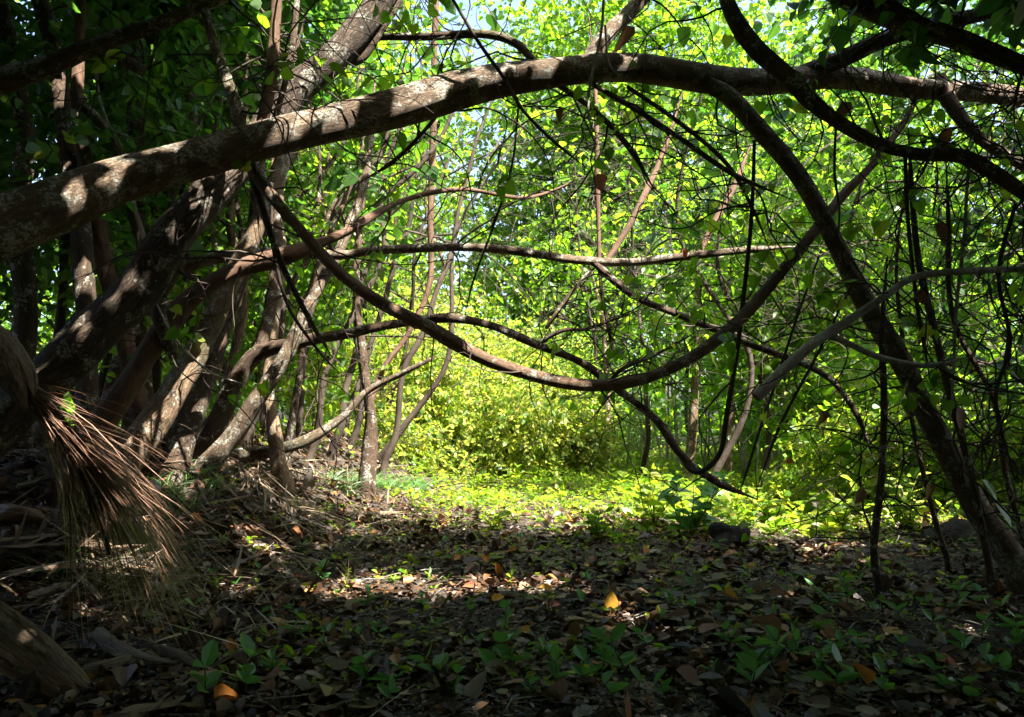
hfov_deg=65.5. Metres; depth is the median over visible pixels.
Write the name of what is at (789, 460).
dead leaf
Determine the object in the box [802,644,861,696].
seedling
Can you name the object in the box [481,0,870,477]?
leafy tree
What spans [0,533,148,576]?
fallen frond
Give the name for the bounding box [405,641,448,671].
seedling
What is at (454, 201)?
leafy tree
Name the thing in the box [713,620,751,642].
seedling
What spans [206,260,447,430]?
shrub
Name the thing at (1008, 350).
vine
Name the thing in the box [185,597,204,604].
seedling
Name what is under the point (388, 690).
seedling
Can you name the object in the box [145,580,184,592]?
palm stalk
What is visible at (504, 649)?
seedling
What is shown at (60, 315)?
leaning tree
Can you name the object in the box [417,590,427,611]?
seedling
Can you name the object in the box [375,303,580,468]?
shrub
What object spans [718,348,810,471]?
cane clump
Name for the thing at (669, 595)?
seedling
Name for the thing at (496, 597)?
fallen leaf
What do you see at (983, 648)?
seedling
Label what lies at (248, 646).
seedling
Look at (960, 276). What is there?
vine
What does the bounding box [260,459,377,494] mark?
fallen frond
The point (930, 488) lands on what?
dead leaf
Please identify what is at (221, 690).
fallen leaf
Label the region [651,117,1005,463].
leafy tree
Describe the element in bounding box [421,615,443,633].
seedling
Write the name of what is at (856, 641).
seedling
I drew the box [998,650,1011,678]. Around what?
seedling
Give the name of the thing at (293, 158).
leaning tree
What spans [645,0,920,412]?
leafy tree
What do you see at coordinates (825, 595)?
seedling
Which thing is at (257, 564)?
seedling
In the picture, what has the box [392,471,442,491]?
grass tuft
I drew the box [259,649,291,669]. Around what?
seedling
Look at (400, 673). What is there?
seedling
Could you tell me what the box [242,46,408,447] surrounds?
leaning tree
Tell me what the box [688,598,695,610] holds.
seedling
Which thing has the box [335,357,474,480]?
shrub
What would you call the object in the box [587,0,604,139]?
twig
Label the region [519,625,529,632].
fallen leaf
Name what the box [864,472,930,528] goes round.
broad leaved plant
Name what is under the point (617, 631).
seedling
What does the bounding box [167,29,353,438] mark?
leaning tree
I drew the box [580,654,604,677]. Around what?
seedling
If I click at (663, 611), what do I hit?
seedling
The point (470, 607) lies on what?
seedling
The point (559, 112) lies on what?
dead leaf
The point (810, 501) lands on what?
fallen branch
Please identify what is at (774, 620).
fallen leaf
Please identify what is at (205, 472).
grass tuft
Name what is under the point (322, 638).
seedling
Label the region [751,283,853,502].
vine
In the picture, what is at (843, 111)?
dead leaf
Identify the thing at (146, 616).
seedling
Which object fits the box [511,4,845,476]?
leafy tree
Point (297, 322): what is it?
vine
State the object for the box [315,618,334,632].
seedling
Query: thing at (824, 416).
dead leaf
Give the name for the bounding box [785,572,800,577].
seedling
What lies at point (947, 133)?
dead leaf
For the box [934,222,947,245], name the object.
dead leaf
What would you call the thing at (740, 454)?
cane clump
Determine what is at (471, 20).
sky
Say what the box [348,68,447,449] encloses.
leaning tree
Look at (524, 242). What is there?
leafy tree
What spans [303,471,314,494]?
fallen leaf
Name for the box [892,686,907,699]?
fallen fruit
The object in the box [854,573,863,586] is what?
seedling
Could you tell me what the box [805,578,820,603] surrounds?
seedling
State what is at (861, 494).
dead leaf
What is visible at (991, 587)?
thin tree
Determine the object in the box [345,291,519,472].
shrub
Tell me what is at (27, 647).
palm log
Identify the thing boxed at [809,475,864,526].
broad leaved plant
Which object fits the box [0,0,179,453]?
leaning tree
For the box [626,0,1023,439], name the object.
tree leaves
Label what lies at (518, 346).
shrub
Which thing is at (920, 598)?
seedling
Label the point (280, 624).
fallen leaf
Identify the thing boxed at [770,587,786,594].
fallen leaf
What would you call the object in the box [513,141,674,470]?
slim tree
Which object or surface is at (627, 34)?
dead leaf
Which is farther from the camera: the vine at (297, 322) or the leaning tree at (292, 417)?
the leaning tree at (292, 417)
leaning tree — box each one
[0,0,37,449]
[0,0,178,459]
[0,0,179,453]
[0,0,363,401]
[0,0,640,507]
[0,0,689,483]
[0,0,874,497]
[53,17,105,336]
[87,0,635,497]
[98,75,215,399]
[100,7,308,400]
[121,31,229,434]
[146,69,184,394]
[156,98,301,484]
[166,76,421,478]
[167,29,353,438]
[183,15,266,421]
[186,176,833,499]
[195,56,234,423]
[216,35,319,379]
[218,66,359,377]
[223,51,248,427]
[223,110,266,433]
[229,345,438,461]
[233,49,351,492]
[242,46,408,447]
[253,39,472,438]
[254,0,477,501]
[284,64,403,473]
[296,47,515,462]
[296,90,415,436]
[313,69,448,459]
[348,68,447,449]
[379,52,506,479]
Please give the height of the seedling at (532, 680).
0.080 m
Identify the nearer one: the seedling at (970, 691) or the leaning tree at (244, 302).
the seedling at (970, 691)
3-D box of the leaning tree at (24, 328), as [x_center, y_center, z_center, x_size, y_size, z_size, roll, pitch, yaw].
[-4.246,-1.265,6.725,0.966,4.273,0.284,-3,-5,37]
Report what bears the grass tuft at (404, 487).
on the ground at (46, 467)
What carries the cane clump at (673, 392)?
on the ground at (46, 467)
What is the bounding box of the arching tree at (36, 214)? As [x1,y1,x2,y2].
[0,0,1023,599]
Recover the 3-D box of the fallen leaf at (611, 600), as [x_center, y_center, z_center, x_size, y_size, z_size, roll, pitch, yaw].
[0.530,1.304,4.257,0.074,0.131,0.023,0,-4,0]
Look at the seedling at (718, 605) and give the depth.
4.28 m
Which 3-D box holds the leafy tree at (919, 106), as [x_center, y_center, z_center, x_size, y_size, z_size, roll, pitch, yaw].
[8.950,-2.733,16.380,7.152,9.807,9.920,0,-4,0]
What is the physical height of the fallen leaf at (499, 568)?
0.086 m
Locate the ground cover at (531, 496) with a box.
[115,418,1023,559]
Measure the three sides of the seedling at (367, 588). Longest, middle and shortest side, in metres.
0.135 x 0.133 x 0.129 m
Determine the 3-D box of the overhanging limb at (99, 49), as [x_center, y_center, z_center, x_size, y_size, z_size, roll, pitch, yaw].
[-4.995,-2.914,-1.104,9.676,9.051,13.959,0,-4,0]
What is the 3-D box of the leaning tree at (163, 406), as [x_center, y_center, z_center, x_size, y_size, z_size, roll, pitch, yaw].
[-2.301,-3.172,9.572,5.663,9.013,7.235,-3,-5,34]
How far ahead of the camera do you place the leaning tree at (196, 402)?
6.48 m
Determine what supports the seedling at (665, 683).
on the ground at (46, 467)
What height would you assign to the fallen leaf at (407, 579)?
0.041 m
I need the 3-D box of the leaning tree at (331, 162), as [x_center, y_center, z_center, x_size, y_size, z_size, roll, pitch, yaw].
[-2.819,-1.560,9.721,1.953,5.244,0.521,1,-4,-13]
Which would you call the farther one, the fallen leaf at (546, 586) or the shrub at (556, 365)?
the shrub at (556, 365)
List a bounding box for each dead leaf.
[555,107,563,122]
[595,174,606,191]
[613,22,634,51]
[682,249,688,258]
[783,456,793,463]
[816,412,829,425]
[826,98,852,129]
[855,487,866,503]
[915,290,926,304]
[925,484,935,500]
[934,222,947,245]
[940,129,951,146]
[956,408,966,429]
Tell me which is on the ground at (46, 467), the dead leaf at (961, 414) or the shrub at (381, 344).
the shrub at (381, 344)
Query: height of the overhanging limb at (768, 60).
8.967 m
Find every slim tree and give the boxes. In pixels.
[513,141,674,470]
[574,116,825,479]
[641,91,817,484]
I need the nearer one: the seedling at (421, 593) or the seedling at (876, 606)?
the seedling at (876, 606)
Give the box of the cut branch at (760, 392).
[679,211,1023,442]
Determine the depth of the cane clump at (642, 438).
15.39 m
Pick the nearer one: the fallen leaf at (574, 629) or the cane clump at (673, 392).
the fallen leaf at (574, 629)
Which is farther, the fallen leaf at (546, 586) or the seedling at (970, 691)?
the fallen leaf at (546, 586)
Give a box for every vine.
[52,97,964,552]
[270,182,340,374]
[452,0,588,169]
[465,107,518,313]
[587,140,864,478]
[735,255,819,502]
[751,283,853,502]
[833,128,839,254]
[895,201,1023,487]
[903,158,930,383]
[949,170,969,438]
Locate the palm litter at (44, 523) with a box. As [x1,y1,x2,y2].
[0,418,500,696]
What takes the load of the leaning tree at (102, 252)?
on the ground at (46, 467)
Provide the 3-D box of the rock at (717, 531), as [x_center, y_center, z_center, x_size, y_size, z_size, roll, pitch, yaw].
[1.865,1.540,6.797,0.352,0.278,0.279,0,-4,0]
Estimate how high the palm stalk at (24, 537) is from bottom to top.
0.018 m
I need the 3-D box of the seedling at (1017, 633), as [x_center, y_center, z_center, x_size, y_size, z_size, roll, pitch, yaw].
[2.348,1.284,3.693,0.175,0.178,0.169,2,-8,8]
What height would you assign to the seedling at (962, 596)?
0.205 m
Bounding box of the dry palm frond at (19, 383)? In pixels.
[0,325,260,665]
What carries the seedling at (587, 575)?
on the ground at (46, 467)
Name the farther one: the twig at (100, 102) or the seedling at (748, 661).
the twig at (100, 102)
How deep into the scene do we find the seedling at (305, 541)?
5.95 m
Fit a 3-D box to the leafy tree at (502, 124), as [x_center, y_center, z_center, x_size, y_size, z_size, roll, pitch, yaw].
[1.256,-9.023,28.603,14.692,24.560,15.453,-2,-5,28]
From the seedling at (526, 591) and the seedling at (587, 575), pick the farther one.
the seedling at (587, 575)
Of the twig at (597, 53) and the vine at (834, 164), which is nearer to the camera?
the vine at (834, 164)
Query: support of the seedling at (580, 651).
on the ground at (46, 467)
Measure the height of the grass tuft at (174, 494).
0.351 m
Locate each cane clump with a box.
[594,334,689,472]
[619,364,718,465]
[682,358,758,473]
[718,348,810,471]
[772,359,840,459]
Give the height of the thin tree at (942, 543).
3.654 m
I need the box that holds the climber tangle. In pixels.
[767,0,1023,580]
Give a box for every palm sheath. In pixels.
[82,653,135,671]
[87,626,189,667]
[118,633,196,664]
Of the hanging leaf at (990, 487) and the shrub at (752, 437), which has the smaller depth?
the hanging leaf at (990, 487)
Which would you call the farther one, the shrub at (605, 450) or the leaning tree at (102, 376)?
the shrub at (605, 450)
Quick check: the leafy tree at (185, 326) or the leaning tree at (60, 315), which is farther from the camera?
the leafy tree at (185, 326)
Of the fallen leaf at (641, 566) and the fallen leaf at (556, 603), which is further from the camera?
the fallen leaf at (641, 566)
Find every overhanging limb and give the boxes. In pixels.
[0,0,378,170]
[606,0,1023,310]
[786,0,1023,305]
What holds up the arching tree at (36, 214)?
on the ground at (46, 467)
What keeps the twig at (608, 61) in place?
hanging from the arching tree at (36, 214)
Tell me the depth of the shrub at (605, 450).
15.08 m
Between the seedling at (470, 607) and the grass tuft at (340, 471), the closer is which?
the seedling at (470, 607)
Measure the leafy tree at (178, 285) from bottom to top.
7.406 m
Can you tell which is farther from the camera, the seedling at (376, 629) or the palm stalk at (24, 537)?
the palm stalk at (24, 537)
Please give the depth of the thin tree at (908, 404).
5.07 m
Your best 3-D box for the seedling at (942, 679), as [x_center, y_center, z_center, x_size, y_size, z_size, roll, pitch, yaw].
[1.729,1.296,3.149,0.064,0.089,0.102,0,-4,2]
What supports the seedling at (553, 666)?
on the ground at (46, 467)
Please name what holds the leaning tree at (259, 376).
on the ground at (46, 467)
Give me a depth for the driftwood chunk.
4.99 m
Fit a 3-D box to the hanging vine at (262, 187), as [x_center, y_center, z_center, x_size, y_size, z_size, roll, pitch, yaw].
[0.607,-0.539,5.258,6.725,3.470,2.209,1,-4,-11]
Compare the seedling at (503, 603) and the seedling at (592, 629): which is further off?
the seedling at (503, 603)
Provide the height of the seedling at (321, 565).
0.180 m
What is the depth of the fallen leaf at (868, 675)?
3.20 m
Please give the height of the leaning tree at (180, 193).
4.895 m
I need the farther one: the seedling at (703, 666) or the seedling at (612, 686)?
the seedling at (703, 666)
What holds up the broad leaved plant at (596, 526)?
on the ground at (46, 467)
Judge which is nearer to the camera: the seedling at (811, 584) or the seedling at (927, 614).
the seedling at (927, 614)
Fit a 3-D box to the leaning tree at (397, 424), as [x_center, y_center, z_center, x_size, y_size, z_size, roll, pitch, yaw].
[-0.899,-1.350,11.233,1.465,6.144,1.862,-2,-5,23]
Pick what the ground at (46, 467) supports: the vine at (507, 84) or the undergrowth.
the undergrowth
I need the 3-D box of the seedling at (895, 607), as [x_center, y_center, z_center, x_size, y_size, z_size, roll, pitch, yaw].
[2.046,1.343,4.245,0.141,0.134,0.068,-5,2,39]
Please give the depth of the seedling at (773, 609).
4.13 m
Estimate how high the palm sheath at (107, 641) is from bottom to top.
0.053 m
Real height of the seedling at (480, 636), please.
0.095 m
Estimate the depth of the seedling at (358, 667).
3.34 m
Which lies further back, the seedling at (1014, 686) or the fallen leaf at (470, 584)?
the fallen leaf at (470, 584)
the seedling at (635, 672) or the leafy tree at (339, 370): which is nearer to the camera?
the seedling at (635, 672)
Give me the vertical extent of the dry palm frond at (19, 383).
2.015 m
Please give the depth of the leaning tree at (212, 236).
9.47 m
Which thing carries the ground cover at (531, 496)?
on the ground at (46, 467)
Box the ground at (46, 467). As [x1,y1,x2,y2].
[0,421,1023,716]
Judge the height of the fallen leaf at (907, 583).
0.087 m
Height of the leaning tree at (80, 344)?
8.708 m
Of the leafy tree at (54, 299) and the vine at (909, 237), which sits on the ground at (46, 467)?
the leafy tree at (54, 299)
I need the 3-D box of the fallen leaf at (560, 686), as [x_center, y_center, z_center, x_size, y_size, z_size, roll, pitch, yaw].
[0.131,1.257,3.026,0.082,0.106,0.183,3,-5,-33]
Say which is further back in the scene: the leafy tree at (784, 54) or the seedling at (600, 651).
the leafy tree at (784, 54)
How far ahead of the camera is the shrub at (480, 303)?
21.31 m
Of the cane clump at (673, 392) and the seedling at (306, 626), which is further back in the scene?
the cane clump at (673, 392)
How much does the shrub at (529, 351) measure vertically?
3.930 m
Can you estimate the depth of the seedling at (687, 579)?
5.04 m
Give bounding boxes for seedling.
[143,610,153,620]
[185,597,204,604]
[188,639,221,697]
[236,632,260,693]
[252,562,264,572]
[257,606,273,620]
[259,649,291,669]
[279,618,310,634]
[283,600,301,616]
[294,540,307,550]
[315,558,330,587]
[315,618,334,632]
[317,636,324,652]
[348,650,388,682]
[351,584,377,606]
[355,625,361,636]
[364,619,388,636]
[377,675,398,697]
[390,662,407,678]
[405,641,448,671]
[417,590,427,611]
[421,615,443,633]
[446,664,466,693]
[466,598,475,612]
[471,633,485,643]
[478,648,510,668]
[492,630,533,665]
[496,598,514,630]
[518,584,533,599]
[520,676,541,697]
[533,636,550,654]
[546,641,574,681]
[571,644,594,675]
[577,588,583,612]
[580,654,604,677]
[582,570,589,580]
[583,626,605,642]
[590,622,636,678]
[592,637,618,655]
[601,670,628,700]
[629,664,644,696]
[631,623,653,643]
[654,668,672,698]
[658,587,679,604]
[658,609,665,616]
[685,576,695,584]
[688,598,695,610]
[699,658,717,670]
[711,539,727,549]
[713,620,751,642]
[716,602,722,611]
[731,652,770,686]
[732,642,763,663]
[737,634,776,680]
[756,635,784,666]
[763,625,791,643]
[765,603,776,614]
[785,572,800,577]
[789,623,809,662]
[801,643,836,670]
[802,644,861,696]
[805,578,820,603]
[810,604,835,629]
[819,590,838,614]
[823,628,847,647]
[835,574,857,603]
[848,628,869,654]
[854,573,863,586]
[866,598,878,611]
[873,653,893,701]
[882,600,907,621]
[894,633,908,651]
[905,657,924,675]
[915,594,930,602]
[916,652,947,669]
[922,608,945,629]
[937,673,960,690]
[946,629,974,650]
[947,581,971,616]
[961,676,982,705]
[969,583,988,602]
[974,612,992,643]
[977,643,1010,669]
[991,593,1009,613]
[996,612,1023,647]
[997,609,1023,627]
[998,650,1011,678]
[1008,682,1023,701]
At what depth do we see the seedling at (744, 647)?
3.43 m
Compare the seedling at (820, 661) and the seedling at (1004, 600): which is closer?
the seedling at (820, 661)
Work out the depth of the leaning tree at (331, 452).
10.19 m
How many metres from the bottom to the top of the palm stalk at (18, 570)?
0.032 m
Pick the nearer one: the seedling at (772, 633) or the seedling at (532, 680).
the seedling at (532, 680)
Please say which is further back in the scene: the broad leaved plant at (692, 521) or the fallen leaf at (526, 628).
the broad leaved plant at (692, 521)
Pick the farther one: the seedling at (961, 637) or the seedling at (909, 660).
the seedling at (961, 637)
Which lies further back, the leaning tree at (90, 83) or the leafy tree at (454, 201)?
the leafy tree at (454, 201)
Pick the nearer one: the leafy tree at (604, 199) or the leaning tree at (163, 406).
the leaning tree at (163, 406)
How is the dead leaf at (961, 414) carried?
attached to the vine at (1008, 350)
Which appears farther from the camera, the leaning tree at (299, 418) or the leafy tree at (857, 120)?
the leafy tree at (857, 120)
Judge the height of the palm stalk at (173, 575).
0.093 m
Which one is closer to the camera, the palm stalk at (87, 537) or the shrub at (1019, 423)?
the palm stalk at (87, 537)
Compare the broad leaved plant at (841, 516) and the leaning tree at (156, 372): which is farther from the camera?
the leaning tree at (156, 372)
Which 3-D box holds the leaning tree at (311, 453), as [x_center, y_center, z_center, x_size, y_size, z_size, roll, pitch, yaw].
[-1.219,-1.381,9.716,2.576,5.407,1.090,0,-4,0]
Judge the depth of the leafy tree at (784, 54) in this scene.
25.18 m
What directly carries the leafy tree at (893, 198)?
on the ground at (46, 467)
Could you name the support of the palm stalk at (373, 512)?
on the palm litter at (44, 523)
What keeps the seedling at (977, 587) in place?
on the ground at (46, 467)
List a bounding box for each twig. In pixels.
[95,73,120,134]
[119,131,145,138]
[156,303,246,384]
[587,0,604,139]
[604,25,625,78]
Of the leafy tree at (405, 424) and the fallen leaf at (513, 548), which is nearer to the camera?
the fallen leaf at (513, 548)
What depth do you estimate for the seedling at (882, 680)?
3.09 m
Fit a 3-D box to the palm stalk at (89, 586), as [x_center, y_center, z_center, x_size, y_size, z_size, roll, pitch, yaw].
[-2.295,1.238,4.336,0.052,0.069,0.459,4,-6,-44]
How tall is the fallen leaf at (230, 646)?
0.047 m
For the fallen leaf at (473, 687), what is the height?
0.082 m
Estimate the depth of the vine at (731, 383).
5.60 m
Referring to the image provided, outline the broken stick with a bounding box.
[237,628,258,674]
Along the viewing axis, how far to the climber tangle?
5.20 m
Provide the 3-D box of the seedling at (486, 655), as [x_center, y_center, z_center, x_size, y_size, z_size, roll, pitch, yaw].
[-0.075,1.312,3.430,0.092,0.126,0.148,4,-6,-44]
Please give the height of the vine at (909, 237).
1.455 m
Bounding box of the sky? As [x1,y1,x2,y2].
[0,0,1023,419]
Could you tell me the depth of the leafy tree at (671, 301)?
11.55 m
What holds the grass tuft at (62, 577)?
on the ground at (46, 467)
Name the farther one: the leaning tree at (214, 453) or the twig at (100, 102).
the leaning tree at (214, 453)
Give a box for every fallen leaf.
[190,588,200,599]
[214,683,239,700]
[226,637,235,649]
[276,619,284,625]
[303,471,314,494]
[403,576,414,582]
[454,554,460,559]
[462,581,473,586]
[464,669,486,699]
[481,555,489,561]
[492,593,503,600]
[495,561,502,573]
[506,546,516,551]
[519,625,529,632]
[539,583,552,590]
[541,678,567,699]
[550,599,560,605]
[568,619,580,635]
[604,590,617,610]
[635,562,652,577]
[676,664,698,684]
[723,587,739,601]
[750,614,781,632]
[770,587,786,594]
[852,662,875,684]
[904,579,913,586]
[938,653,957,665]
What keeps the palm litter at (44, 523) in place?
on the ground at (46, 467)
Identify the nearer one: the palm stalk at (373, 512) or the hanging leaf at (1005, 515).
the hanging leaf at (1005, 515)
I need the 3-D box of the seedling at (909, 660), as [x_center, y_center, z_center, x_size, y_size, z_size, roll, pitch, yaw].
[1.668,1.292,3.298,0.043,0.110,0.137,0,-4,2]
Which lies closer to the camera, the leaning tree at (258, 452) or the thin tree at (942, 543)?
the thin tree at (942, 543)
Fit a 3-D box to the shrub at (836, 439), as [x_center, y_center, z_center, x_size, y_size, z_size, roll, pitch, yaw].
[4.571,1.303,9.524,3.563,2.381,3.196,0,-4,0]
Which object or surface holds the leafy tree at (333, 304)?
on the ground at (46, 467)
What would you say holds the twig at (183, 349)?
attached to the leaning tree at (80, 344)
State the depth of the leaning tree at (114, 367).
7.43 m
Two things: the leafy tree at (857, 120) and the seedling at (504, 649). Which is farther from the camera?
the leafy tree at (857, 120)
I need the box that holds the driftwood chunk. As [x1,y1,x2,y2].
[0,503,44,522]
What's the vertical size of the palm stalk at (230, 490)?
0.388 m
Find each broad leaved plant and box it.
[479,506,511,529]
[580,506,626,540]
[633,467,694,527]
[657,471,729,533]
[746,487,790,523]
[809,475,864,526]
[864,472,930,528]
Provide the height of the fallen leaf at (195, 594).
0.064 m
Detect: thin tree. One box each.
[689,213,1023,596]
[740,73,1021,573]
[771,127,1023,599]
[846,142,1023,554]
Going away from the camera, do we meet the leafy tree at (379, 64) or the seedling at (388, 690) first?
the seedling at (388, 690)
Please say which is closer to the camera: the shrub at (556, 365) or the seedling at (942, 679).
the seedling at (942, 679)
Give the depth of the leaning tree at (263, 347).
7.01 m
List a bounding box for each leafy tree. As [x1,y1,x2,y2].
[0,0,406,404]
[0,1,518,426]
[4,23,365,415]
[37,93,437,417]
[114,0,667,424]
[167,0,618,437]
[283,0,475,420]
[296,4,707,463]
[325,0,492,316]
[354,0,724,424]
[399,0,844,391]
[443,20,735,396]
[460,0,921,444]
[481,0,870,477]
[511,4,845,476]
[520,91,998,492]
[529,29,907,432]
[602,0,1023,483]
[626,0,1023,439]
[642,5,1023,446]
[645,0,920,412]
[648,0,994,382]
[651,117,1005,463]
[692,11,1023,395]
[791,8,1023,441]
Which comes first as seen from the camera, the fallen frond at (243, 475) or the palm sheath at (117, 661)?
the palm sheath at (117, 661)
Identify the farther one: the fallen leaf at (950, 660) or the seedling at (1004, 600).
the seedling at (1004, 600)
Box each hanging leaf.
[981,479,996,502]
[994,503,1010,526]
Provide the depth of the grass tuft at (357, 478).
9.57 m
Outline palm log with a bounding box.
[0,600,95,699]
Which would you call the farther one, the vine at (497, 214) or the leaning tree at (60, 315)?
the leaning tree at (60, 315)
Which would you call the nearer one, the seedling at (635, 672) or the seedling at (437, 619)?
the seedling at (635, 672)
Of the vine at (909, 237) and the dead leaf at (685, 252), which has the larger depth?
the dead leaf at (685, 252)
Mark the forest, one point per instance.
(661, 395)
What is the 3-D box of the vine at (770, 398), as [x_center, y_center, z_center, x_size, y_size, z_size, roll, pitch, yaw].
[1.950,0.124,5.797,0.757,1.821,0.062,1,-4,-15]
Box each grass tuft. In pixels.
[2,548,141,590]
[130,470,229,514]
[185,460,236,495]
[318,468,376,498]
[342,466,390,494]
[353,469,413,490]
[381,474,423,491]
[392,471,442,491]
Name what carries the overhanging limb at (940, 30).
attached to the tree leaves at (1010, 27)
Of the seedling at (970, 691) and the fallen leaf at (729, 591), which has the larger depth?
the fallen leaf at (729, 591)
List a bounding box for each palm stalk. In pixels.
[0,532,68,541]
[1,563,92,575]
[19,581,71,598]
[72,535,121,547]
[74,574,101,598]
[95,574,245,576]
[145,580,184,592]
[198,457,244,503]
[344,511,408,513]
[485,482,521,484]
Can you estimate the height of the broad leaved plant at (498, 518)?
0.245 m
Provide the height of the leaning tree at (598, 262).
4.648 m
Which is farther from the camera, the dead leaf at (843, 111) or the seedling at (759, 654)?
the dead leaf at (843, 111)
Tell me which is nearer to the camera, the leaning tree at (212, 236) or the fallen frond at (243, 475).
the fallen frond at (243, 475)
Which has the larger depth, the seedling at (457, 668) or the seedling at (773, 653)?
the seedling at (773, 653)
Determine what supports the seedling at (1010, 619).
on the ground at (46, 467)
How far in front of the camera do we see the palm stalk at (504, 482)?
12.15 m
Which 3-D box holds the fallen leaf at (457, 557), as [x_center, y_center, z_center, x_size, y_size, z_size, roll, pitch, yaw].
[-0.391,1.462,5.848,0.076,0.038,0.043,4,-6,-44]
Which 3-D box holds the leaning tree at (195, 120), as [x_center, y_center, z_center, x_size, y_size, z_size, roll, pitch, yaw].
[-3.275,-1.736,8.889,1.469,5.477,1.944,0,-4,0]
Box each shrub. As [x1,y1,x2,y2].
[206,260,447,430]
[326,231,480,424]
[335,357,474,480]
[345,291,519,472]
[369,265,544,403]
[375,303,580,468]
[433,347,609,480]
[454,293,633,456]
[478,320,625,465]
[503,311,654,461]
[516,306,665,461]
[518,366,653,476]
[700,351,845,455]
[748,373,1023,502]
[928,372,1023,503]
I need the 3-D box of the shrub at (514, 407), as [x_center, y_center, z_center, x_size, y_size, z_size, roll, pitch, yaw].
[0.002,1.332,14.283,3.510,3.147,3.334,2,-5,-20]
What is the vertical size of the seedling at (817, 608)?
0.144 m
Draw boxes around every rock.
[143,479,161,501]
[708,522,750,548]
[920,518,978,542]
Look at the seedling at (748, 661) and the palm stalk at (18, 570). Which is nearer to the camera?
the seedling at (748, 661)
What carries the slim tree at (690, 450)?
on the ground at (46, 467)
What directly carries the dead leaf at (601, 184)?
hanging from the arching tree at (36, 214)
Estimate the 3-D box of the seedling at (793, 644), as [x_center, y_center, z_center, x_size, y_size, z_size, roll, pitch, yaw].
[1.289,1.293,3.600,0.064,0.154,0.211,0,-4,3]
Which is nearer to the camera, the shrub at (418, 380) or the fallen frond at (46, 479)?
the fallen frond at (46, 479)
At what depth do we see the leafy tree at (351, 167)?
13.75 m
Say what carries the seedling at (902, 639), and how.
on the ground at (46, 467)
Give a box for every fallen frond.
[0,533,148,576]
[16,458,222,488]
[219,451,344,521]
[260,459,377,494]
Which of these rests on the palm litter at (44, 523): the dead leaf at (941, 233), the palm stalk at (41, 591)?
the palm stalk at (41, 591)
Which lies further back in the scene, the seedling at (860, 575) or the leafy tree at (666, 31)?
the leafy tree at (666, 31)
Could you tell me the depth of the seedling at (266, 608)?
4.37 m
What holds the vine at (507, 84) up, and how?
hanging from the arching tree at (36, 214)
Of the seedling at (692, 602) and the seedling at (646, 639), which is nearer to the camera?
the seedling at (646, 639)
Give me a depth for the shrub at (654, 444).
20.98 m
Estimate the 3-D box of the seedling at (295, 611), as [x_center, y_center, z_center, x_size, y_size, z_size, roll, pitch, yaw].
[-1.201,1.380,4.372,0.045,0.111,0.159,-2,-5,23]
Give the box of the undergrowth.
[205,428,1023,700]
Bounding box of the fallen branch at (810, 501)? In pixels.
[757,488,844,516]
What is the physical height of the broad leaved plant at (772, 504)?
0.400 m
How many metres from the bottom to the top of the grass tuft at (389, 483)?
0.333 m
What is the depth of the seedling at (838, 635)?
3.69 m
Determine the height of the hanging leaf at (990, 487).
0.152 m
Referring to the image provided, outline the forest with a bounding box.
[0,237,1023,443]
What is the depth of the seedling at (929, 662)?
3.40 m

